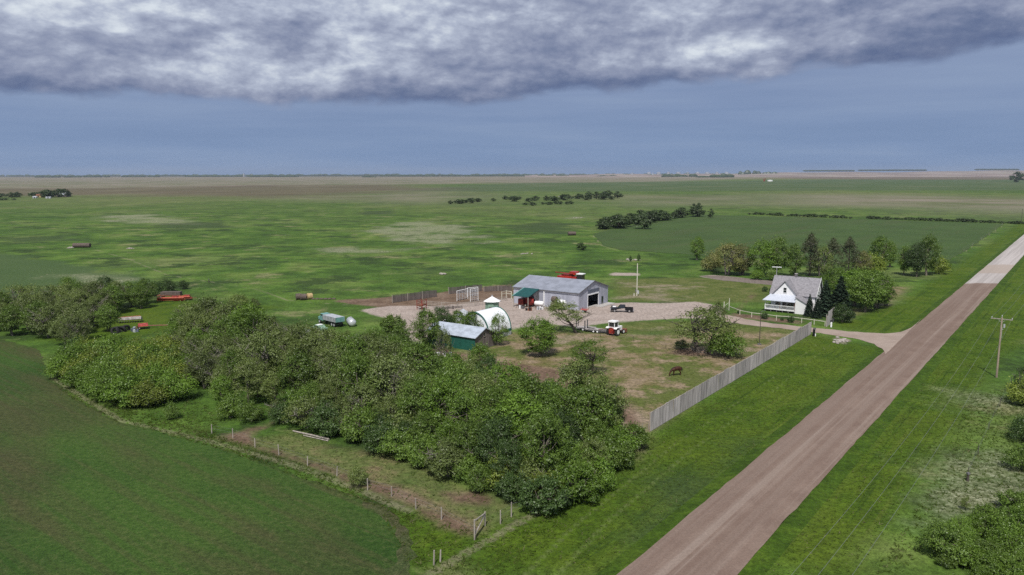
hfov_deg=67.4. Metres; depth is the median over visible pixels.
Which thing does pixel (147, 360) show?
bush
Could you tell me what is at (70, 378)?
bush
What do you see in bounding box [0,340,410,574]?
crop field
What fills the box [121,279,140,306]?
maple tree
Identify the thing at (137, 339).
bush
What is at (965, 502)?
bush
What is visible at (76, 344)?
bush
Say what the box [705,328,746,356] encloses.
bush
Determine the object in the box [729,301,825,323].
rail fence
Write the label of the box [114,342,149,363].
bush
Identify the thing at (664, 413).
board fence
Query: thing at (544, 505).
bush
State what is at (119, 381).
bush
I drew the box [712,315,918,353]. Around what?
driveway
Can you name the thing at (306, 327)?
elm tree
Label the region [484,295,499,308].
pump house
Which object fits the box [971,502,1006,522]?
bush
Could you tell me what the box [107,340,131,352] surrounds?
bush
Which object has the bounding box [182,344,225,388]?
elm tree
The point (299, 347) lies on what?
maple tree
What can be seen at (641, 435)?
bush
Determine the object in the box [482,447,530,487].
bush
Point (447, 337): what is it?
elm tree
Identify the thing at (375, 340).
elm tree
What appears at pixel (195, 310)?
maple tree
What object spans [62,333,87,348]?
bush
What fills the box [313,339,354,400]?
elm tree
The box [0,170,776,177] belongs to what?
woods
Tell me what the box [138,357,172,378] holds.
bush
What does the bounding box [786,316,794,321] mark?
bush
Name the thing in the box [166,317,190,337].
maple tree
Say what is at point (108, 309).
maple tree
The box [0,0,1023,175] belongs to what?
sky
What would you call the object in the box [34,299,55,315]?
maple tree
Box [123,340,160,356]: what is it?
bush
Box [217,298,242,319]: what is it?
elm tree
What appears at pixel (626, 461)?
bush
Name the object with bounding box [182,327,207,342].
maple tree
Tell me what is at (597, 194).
field tree
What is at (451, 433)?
bush
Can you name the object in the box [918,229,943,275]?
maple tree
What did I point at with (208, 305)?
elm tree
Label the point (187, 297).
swather
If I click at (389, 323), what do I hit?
bush
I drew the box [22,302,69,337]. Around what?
elm tree
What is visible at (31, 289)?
elm tree
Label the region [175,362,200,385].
bush
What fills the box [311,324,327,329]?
derelict car
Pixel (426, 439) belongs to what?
bush
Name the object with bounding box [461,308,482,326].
maple tree
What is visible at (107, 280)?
maple tree
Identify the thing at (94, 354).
bush
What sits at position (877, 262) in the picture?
bush
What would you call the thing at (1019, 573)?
bush
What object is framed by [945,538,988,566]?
bush
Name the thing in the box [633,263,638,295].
yard pole
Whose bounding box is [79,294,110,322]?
elm tree
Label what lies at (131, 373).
bush
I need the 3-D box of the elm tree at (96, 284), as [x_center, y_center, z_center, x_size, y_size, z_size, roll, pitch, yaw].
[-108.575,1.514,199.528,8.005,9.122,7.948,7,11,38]
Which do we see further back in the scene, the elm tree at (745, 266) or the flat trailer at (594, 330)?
the elm tree at (745, 266)
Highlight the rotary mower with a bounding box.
[138,323,163,329]
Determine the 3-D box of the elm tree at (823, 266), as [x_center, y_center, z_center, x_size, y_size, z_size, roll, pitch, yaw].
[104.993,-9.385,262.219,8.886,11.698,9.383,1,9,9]
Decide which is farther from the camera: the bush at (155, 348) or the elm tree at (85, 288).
the elm tree at (85, 288)
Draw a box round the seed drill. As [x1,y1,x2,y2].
[118,315,142,322]
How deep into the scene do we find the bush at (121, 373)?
118.14 m
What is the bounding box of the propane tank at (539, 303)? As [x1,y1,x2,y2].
[534,300,543,307]
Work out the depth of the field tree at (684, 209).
615.62 m
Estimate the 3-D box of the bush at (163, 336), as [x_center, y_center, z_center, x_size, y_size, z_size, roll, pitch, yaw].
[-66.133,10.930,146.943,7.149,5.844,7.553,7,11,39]
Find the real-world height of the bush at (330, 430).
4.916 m
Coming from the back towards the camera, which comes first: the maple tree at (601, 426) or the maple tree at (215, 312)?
the maple tree at (215, 312)
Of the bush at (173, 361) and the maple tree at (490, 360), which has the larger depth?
the bush at (173, 361)
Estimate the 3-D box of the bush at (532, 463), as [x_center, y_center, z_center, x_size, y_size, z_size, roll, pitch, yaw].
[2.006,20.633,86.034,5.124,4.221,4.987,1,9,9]
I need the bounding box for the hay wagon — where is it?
[157,291,182,296]
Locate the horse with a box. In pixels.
[669,366,682,375]
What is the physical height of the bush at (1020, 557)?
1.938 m
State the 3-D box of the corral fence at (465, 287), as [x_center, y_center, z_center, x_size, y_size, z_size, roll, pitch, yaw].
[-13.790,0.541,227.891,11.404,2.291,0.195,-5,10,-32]
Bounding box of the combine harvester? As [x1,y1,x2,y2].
[555,271,585,279]
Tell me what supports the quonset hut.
on the ground at (360, 250)
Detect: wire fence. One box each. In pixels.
[211,424,475,537]
[433,550,440,564]
[500,502,531,523]
[540,323,742,356]
[968,376,1011,471]
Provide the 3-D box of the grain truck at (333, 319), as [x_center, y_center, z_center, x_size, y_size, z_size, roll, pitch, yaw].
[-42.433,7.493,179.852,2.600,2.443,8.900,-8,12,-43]
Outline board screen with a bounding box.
[826,307,834,326]
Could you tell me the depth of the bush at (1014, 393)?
116.82 m
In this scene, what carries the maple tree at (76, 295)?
on the ground at (360, 250)
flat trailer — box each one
[576,319,596,330]
[584,319,605,332]
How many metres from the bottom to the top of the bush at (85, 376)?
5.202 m
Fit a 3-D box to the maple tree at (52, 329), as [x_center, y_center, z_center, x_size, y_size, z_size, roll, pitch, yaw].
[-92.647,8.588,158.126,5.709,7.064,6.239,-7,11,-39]
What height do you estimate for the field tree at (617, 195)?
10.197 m
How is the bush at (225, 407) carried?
on the ground at (360, 250)
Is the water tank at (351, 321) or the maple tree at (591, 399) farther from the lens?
the water tank at (351, 321)
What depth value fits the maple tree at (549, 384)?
104.72 m
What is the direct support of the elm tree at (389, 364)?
on the ground at (360, 250)
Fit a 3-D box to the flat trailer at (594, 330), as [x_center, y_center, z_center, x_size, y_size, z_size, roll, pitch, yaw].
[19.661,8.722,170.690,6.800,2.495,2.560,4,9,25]
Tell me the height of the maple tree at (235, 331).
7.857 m
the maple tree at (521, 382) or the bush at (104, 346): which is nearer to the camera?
the maple tree at (521, 382)
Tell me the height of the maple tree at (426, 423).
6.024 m
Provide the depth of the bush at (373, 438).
96.21 m
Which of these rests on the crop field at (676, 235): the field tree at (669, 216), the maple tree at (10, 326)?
the field tree at (669, 216)
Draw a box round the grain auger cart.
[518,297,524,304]
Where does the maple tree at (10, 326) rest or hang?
on the ground at (360, 250)
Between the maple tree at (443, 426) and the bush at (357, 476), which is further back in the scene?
the maple tree at (443, 426)
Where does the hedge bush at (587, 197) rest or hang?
on the ground at (360, 250)
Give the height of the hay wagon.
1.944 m
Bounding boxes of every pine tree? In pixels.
[800,233,822,275]
[823,236,843,273]
[838,236,859,271]
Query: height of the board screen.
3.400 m
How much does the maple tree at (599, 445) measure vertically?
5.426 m
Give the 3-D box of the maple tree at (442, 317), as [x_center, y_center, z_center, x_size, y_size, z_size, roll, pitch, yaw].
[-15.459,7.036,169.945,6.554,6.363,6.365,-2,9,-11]
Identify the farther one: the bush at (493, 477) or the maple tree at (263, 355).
the maple tree at (263, 355)
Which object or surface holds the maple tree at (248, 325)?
on the ground at (360, 250)
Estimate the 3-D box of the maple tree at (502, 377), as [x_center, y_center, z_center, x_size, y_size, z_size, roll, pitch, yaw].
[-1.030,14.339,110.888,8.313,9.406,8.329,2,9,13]
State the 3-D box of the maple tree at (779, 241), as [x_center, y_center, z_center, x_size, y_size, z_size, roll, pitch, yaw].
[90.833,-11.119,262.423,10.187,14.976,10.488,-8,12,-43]
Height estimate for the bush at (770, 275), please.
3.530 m
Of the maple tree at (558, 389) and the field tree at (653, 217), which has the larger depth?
the field tree at (653, 217)
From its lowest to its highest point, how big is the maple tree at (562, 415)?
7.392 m
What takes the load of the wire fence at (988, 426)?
on the ground at (360, 250)
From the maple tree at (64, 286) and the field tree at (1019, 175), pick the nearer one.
the maple tree at (64, 286)
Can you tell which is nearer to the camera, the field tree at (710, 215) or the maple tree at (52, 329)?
the maple tree at (52, 329)
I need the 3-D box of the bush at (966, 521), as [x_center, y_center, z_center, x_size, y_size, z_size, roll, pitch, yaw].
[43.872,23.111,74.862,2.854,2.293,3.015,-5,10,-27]
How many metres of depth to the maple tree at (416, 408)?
105.25 m
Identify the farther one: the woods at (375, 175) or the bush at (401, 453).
the woods at (375, 175)
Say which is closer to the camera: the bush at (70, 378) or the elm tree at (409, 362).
the elm tree at (409, 362)
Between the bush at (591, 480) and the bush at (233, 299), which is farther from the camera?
the bush at (233, 299)
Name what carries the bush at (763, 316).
on the ground at (360, 250)
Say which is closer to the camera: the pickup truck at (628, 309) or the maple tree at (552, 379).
the maple tree at (552, 379)
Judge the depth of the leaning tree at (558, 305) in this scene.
169.12 m
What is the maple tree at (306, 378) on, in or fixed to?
on the ground at (360, 250)
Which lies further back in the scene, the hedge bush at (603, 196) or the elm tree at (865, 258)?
the hedge bush at (603, 196)
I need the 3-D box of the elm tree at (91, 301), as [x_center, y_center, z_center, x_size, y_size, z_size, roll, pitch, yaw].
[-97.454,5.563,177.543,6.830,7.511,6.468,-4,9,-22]
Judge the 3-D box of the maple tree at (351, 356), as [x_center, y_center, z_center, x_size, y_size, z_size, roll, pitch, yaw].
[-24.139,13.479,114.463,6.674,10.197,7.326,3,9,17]
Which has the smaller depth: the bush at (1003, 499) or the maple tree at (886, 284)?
the bush at (1003, 499)
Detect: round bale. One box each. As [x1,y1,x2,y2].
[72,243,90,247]
[300,294,305,299]
[306,293,312,299]
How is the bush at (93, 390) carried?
on the ground at (360, 250)
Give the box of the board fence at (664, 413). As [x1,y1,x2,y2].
[649,322,811,431]
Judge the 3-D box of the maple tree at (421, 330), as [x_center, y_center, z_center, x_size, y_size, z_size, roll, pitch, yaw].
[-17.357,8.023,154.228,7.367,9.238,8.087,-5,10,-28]
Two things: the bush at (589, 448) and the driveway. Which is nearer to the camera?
the bush at (589, 448)
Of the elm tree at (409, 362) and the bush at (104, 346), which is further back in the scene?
the bush at (104, 346)
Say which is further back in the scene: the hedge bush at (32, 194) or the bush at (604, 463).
the hedge bush at (32, 194)
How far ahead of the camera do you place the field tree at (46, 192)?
1165.59 m
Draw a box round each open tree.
[566,337,614,374]
[662,303,745,353]
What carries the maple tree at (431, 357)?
on the ground at (360, 250)
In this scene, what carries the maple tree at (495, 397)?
on the ground at (360, 250)
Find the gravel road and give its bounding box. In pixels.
[617,235,1023,574]
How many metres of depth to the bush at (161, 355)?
134.69 m
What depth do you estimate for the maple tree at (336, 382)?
109.71 m
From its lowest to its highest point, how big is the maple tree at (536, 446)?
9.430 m
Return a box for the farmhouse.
[763,267,823,314]
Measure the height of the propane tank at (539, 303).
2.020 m
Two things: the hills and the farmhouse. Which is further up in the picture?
the hills
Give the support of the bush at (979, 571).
on the ground at (360, 250)
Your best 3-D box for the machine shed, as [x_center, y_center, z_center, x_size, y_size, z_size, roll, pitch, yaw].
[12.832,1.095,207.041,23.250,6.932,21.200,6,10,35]
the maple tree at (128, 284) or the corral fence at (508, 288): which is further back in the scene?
the corral fence at (508, 288)
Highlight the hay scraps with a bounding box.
[309,298,335,299]
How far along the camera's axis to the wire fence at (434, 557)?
69.30 m
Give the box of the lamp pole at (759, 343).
[757,311,761,344]
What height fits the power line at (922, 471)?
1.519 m
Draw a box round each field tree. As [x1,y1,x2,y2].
[37,189,56,196]
[509,196,519,200]
[574,193,584,198]
[576,242,586,249]
[592,192,600,198]
[595,219,610,228]
[596,216,613,226]
[599,221,608,228]
[610,216,629,227]
[613,191,621,197]
[625,216,633,225]
[633,211,653,228]
[643,211,657,219]
[650,209,666,220]
[659,210,674,219]
[675,207,689,216]
[676,209,684,217]
[689,206,704,216]
[707,208,714,217]
[1009,171,1023,181]
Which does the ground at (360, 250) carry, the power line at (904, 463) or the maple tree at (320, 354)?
the maple tree at (320, 354)
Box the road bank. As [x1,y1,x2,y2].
[596,232,1023,574]
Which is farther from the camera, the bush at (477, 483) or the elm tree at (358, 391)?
the elm tree at (358, 391)
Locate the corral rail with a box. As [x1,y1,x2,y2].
[425,296,506,306]
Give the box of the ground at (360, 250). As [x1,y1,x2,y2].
[0,176,1023,574]
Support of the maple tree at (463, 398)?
on the ground at (360, 250)
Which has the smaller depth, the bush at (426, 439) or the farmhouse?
the bush at (426, 439)
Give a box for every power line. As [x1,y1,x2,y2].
[792,320,989,573]
[818,318,1000,574]
[852,337,1002,574]
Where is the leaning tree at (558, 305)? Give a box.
[545,298,594,332]
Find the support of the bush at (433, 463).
on the ground at (360, 250)
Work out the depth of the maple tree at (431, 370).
116.56 m
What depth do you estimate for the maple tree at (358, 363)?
108.58 m
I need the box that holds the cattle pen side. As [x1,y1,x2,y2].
[457,288,467,299]
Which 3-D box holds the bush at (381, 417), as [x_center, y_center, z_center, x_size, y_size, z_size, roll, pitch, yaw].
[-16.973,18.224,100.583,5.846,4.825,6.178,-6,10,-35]
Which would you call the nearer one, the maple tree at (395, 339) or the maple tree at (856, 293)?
the maple tree at (395, 339)
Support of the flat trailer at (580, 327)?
on the ground at (360, 250)
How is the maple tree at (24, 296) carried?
on the ground at (360, 250)
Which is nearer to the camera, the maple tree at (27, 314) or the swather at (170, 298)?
the maple tree at (27, 314)
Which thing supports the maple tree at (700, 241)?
on the ground at (360, 250)
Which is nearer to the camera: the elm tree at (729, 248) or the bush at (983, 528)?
the bush at (983, 528)
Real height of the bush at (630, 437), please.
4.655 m
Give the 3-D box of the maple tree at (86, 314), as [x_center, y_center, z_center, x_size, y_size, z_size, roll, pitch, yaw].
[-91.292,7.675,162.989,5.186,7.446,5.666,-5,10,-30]
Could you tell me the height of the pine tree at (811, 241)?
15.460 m
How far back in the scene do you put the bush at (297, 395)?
110.26 m
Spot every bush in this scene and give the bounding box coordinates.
[27,192,37,195]
[43,351,74,377]
[48,340,92,370]
[49,188,70,196]
[53,337,90,359]
[58,358,91,385]
[59,353,94,377]
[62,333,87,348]
[67,335,98,351]
[71,335,118,358]
[72,346,108,364]
[74,361,117,392]
[80,368,124,400]
[81,350,121,371]
[82,351,124,380]
[84,333,120,347]
[94,364,147,401]
[96,373,146,407]
[100,348,124,359]
[102,332,133,345]
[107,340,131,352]
[111,354,130,369]
[113,364,135,379]
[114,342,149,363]
[118,353,147,372]
[121,368,143,381]
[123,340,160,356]
[123,375,173,406]
[125,335,147,344]
[125,346,158,364]
[131,338,168,357]
[131,351,173,373]
[132,360,183,387]
[136,371,172,399]
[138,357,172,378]
[147,366,198,400]
[148,280,167,295]
[148,330,183,347]
[148,337,179,356]
[149,353,185,380]
[152,350,173,365]
[159,278,177,290]
[159,342,181,360]
[161,400,180,419]
[165,356,188,365]
[168,338,201,360]
[171,348,209,368]
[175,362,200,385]
[177,279,188,288]
[214,389,249,417]
[225,292,248,306]
[235,399,266,420]
[247,297,260,305]
[264,397,284,415]
[266,398,293,423]
[280,395,328,427]
[284,385,319,416]
[302,400,348,436]
[308,395,341,422]
[321,396,357,421]
[331,407,360,431]
[338,400,380,441]
[347,464,369,485]
[362,408,403,443]
[362,415,402,453]
[375,426,416,460]
[377,409,427,443]
[379,313,406,332]
[391,417,423,449]
[406,429,441,467]
[424,436,472,477]
[434,427,479,463]
[452,453,487,480]
[466,461,495,491]
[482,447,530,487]
[492,469,530,501]
[510,454,551,483]
[517,471,574,514]
[523,468,564,497]
[548,441,594,481]
[548,460,605,503]
[558,194,573,199]
[560,438,617,475]
[577,452,618,492]
[580,195,591,199]
[580,425,628,458]
[598,195,609,199]
[602,420,640,452]
[607,439,635,469]
[617,420,650,448]
[675,340,691,347]
[700,250,725,270]
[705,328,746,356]
[709,301,727,316]
[749,268,764,278]
[761,312,768,318]
[766,271,777,279]
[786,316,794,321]
[828,301,854,322]
[856,252,888,271]
[916,517,974,563]
[925,533,955,554]
[929,256,952,273]
[934,551,959,567]
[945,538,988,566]
[946,514,977,534]
[949,523,980,544]
[960,496,971,508]
[965,564,996,574]
[967,510,999,536]
[970,536,1007,554]
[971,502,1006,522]
[972,546,1023,574]
[984,518,1023,544]
[984,524,1023,554]
[987,501,1023,539]
[993,487,1023,511]
[1000,442,1023,470]
[1005,374,1023,403]
[1005,412,1023,440]
[1006,547,1023,564]
[1010,563,1023,574]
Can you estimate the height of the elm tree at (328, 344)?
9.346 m
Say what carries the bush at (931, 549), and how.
on the ground at (360, 250)
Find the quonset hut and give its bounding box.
[464,306,511,336]
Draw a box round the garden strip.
[702,276,772,284]
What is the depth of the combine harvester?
235.42 m
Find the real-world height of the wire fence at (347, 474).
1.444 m
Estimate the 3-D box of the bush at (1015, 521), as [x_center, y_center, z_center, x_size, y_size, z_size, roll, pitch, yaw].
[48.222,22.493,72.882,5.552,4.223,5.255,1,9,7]
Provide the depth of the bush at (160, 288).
223.33 m
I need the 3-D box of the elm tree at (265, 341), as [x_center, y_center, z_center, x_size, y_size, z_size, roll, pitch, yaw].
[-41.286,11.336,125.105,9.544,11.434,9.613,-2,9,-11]
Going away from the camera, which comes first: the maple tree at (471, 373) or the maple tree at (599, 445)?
the maple tree at (599, 445)
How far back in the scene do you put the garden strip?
254.92 m
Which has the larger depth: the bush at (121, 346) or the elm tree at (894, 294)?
the elm tree at (894, 294)
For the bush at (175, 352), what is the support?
on the ground at (360, 250)
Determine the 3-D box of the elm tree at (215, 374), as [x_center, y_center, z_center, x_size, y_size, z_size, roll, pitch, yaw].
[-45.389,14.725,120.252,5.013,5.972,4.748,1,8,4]
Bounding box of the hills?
[525,170,1023,176]
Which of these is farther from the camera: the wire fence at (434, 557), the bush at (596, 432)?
the bush at (596, 432)
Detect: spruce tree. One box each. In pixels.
[803,295,812,316]
[811,299,822,318]
[814,280,833,315]
[827,276,855,317]
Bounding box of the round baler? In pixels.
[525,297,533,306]
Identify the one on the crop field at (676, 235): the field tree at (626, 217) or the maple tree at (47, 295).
the field tree at (626, 217)
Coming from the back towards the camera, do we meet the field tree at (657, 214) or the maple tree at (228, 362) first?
the field tree at (657, 214)
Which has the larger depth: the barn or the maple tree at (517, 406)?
the barn
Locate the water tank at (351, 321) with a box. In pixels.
[346,317,355,326]
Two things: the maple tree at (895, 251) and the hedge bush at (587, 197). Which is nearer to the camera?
the maple tree at (895, 251)
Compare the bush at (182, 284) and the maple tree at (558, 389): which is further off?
the bush at (182, 284)
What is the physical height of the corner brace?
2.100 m
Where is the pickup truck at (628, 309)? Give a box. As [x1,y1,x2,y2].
[610,304,633,312]
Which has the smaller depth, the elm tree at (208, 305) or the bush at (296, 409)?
the bush at (296, 409)
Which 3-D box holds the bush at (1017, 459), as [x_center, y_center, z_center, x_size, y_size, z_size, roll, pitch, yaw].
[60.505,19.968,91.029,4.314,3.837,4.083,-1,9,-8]
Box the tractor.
[606,320,626,335]
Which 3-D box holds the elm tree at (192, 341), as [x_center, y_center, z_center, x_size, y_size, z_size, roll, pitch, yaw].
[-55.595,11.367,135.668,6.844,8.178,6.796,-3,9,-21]
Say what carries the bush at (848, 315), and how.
on the ground at (360, 250)
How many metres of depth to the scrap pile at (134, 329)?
172.11 m
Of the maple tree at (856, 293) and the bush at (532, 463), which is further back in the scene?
the maple tree at (856, 293)
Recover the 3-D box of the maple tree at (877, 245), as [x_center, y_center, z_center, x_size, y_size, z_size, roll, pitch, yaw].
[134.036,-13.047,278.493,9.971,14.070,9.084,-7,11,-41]
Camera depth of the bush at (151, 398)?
115.59 m
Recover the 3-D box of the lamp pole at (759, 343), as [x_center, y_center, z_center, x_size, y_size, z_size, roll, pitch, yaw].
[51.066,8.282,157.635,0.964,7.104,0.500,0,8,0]
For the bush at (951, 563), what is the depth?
68.71 m
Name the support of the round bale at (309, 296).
on the ground at (360, 250)
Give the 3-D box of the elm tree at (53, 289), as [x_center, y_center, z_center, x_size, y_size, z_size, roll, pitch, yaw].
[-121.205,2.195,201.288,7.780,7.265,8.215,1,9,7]
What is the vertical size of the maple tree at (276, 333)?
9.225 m
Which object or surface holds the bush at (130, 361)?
on the ground at (360, 250)
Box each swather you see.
[157,296,185,300]
[178,295,191,299]
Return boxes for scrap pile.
[131,326,138,331]
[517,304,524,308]
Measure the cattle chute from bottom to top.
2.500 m
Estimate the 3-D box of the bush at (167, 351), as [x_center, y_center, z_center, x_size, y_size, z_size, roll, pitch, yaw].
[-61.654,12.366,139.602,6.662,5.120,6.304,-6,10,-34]
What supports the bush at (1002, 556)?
on the ground at (360, 250)
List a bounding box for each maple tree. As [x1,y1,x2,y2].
[0,290,13,306]
[0,300,12,326]
[0,304,26,335]
[12,292,33,311]
[17,296,56,334]
[34,289,54,305]
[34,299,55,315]
[47,313,71,343]
[53,275,79,292]
[55,281,77,302]
[55,295,75,307]
[63,302,90,322]
[69,287,89,308]
[71,280,84,289]
[72,307,94,332]
[73,299,93,326]
[91,288,113,308]
[93,301,122,331]
[95,274,112,286]
[95,283,126,310]
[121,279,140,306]
[126,284,153,308]
[135,277,158,303]
[163,312,185,338]
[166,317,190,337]
[172,300,209,337]
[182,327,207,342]
[204,310,246,346]
[205,305,227,331]
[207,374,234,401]
[216,345,243,389]
[217,326,249,347]
[218,332,239,351]
[228,299,265,336]
[231,304,271,337]
[231,357,267,403]
[245,354,272,396]
[247,343,275,378]
[252,324,293,372]
[258,370,287,403]
[266,330,303,381]
[274,344,320,398]
[278,336,321,388]
[299,379,323,401]
[311,344,334,387]
[314,368,352,402]
[328,327,378,360]
[328,346,368,403]
[333,349,394,407]
[361,325,391,341]
[372,390,403,419]
[387,325,412,348]
[388,336,407,347]
[392,333,446,375]
[392,368,435,429]
[400,367,432,405]
[402,377,441,415]
[405,409,443,447]
[406,303,444,344]
[419,369,474,436]
[422,361,444,377]
[429,353,479,413]
[431,305,455,323]
[433,415,467,460]
[434,356,457,373]
[438,385,493,442]
[442,349,464,364]
[446,417,493,463]
[450,310,464,323]
[457,367,501,412]
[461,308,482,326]
[461,365,486,395]
[463,353,485,372]
[465,379,519,431]
[467,341,496,371]
[470,409,522,464]
[471,350,502,384]
[481,355,529,405]
[483,384,544,454]
[488,436,527,479]
[490,383,510,406]
[504,364,556,421]
[515,405,569,467]
[516,315,558,355]
[520,404,576,471]
[521,384,576,441]
[535,377,563,410]
[541,376,558,386]
[542,380,584,424]
[543,406,583,452]
[554,355,596,394]
[555,378,617,440]
[566,371,600,393]
[577,434,610,467]
[583,415,615,447]
[585,370,631,428]
[605,396,627,429]
[689,235,706,259]
[746,237,778,273]
[765,234,792,272]
[782,240,807,275]
[817,266,845,292]
[832,267,873,305]
[844,265,889,311]
[861,267,898,307]
[868,232,895,266]
[883,240,898,266]
[894,244,915,274]
[904,239,930,276]
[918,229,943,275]
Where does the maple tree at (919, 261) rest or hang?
on the ground at (360, 250)
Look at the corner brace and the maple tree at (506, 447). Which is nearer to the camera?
the corner brace
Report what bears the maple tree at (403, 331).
on the ground at (360, 250)
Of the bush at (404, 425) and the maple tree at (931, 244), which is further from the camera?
the maple tree at (931, 244)
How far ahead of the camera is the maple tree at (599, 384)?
98.79 m
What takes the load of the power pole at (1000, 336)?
on the ground at (360, 250)
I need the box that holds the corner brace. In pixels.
[474,512,485,539]
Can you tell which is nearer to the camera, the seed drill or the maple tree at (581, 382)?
the maple tree at (581, 382)
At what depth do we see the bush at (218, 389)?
115.83 m
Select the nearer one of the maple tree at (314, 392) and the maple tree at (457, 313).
the maple tree at (314, 392)
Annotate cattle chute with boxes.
[417,299,426,307]
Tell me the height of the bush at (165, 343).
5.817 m
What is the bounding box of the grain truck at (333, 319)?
[318,312,344,326]
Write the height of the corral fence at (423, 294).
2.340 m
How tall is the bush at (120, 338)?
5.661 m
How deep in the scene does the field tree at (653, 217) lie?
547.06 m
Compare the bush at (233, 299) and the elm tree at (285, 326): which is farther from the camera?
the bush at (233, 299)
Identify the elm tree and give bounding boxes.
[1,282,30,301]
[11,296,39,329]
[20,283,42,306]
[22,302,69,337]
[25,292,52,303]
[35,283,58,301]
[51,302,67,321]
[53,289,82,304]
[55,314,91,341]
[77,281,104,304]
[78,295,103,325]
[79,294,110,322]
[81,278,105,302]
[99,278,130,308]
[168,326,188,344]
[169,300,195,322]
[177,330,216,365]
[179,292,226,328]
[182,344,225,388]
[185,315,216,339]
[186,331,229,376]
[204,364,233,396]
[213,339,241,372]
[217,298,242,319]
[231,324,284,386]
[235,336,255,357]
[248,310,284,339]
[254,318,281,333]
[271,322,310,349]
[280,341,323,381]
[281,322,292,330]
[282,318,320,339]
[298,328,326,361]
[307,322,321,336]
[308,322,343,348]
[312,335,342,375]
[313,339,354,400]
[336,378,382,420]
[350,327,387,357]
[354,348,415,413]
[355,334,390,369]
[367,334,414,368]
[382,352,420,396]
[433,323,454,361]
[489,313,509,345]
[710,239,745,274]
[727,243,753,274]
[807,243,833,275]
[850,247,873,270]
[883,278,897,305]
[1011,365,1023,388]
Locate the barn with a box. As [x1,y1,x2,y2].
[426,321,494,350]
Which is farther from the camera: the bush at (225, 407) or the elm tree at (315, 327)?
the elm tree at (315, 327)
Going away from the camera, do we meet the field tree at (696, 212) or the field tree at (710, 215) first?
the field tree at (710, 215)
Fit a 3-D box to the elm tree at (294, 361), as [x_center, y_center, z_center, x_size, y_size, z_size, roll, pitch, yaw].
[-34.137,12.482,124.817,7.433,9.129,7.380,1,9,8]
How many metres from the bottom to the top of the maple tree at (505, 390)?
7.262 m
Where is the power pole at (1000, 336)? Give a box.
[991,315,1012,377]
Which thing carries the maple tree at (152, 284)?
on the ground at (360, 250)
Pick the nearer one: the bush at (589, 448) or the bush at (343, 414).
the bush at (589, 448)
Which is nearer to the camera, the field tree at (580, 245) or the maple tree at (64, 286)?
the maple tree at (64, 286)
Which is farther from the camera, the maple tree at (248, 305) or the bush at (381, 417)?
the maple tree at (248, 305)
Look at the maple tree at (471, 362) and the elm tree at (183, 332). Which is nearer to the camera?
the maple tree at (471, 362)
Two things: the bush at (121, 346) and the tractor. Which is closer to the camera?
the bush at (121, 346)
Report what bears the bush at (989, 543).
on the ground at (360, 250)
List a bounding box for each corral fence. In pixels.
[392,290,436,302]
[448,284,481,293]
[484,285,511,291]
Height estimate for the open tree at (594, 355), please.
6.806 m
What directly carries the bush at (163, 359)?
on the ground at (360, 250)
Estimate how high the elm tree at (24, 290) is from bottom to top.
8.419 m
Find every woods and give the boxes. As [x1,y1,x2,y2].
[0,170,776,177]
[803,169,1019,171]
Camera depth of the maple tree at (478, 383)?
103.78 m
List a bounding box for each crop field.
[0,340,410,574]
[594,214,1002,262]
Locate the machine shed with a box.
[512,275,613,309]
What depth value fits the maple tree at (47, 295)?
186.05 m
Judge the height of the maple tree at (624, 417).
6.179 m
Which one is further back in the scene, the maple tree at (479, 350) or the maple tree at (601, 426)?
the maple tree at (479, 350)
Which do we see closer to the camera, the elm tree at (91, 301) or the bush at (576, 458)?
the bush at (576, 458)
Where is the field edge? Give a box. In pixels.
[360,498,417,574]
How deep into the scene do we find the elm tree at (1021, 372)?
123.78 m
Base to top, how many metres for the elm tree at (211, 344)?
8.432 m
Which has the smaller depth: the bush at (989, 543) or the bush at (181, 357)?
the bush at (989, 543)
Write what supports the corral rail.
on the ground at (360, 250)
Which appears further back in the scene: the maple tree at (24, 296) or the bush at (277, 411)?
the maple tree at (24, 296)
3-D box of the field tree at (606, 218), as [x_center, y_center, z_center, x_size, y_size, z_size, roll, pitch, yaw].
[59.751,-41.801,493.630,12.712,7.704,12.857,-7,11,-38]
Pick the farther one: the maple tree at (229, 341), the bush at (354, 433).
the maple tree at (229, 341)
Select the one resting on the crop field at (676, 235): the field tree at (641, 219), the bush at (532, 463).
the field tree at (641, 219)
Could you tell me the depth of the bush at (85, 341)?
143.44 m
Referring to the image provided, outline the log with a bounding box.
[293,430,329,440]
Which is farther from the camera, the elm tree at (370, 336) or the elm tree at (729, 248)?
the elm tree at (729, 248)
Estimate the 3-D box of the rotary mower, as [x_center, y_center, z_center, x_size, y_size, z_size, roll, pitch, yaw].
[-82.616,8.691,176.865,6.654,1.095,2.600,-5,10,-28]
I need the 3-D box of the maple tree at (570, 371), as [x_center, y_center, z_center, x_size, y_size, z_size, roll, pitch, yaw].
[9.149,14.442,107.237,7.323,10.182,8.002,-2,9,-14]
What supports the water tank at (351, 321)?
on the ground at (360, 250)
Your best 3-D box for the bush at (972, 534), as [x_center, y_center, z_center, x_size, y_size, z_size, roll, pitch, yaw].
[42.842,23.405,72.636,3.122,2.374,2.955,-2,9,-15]

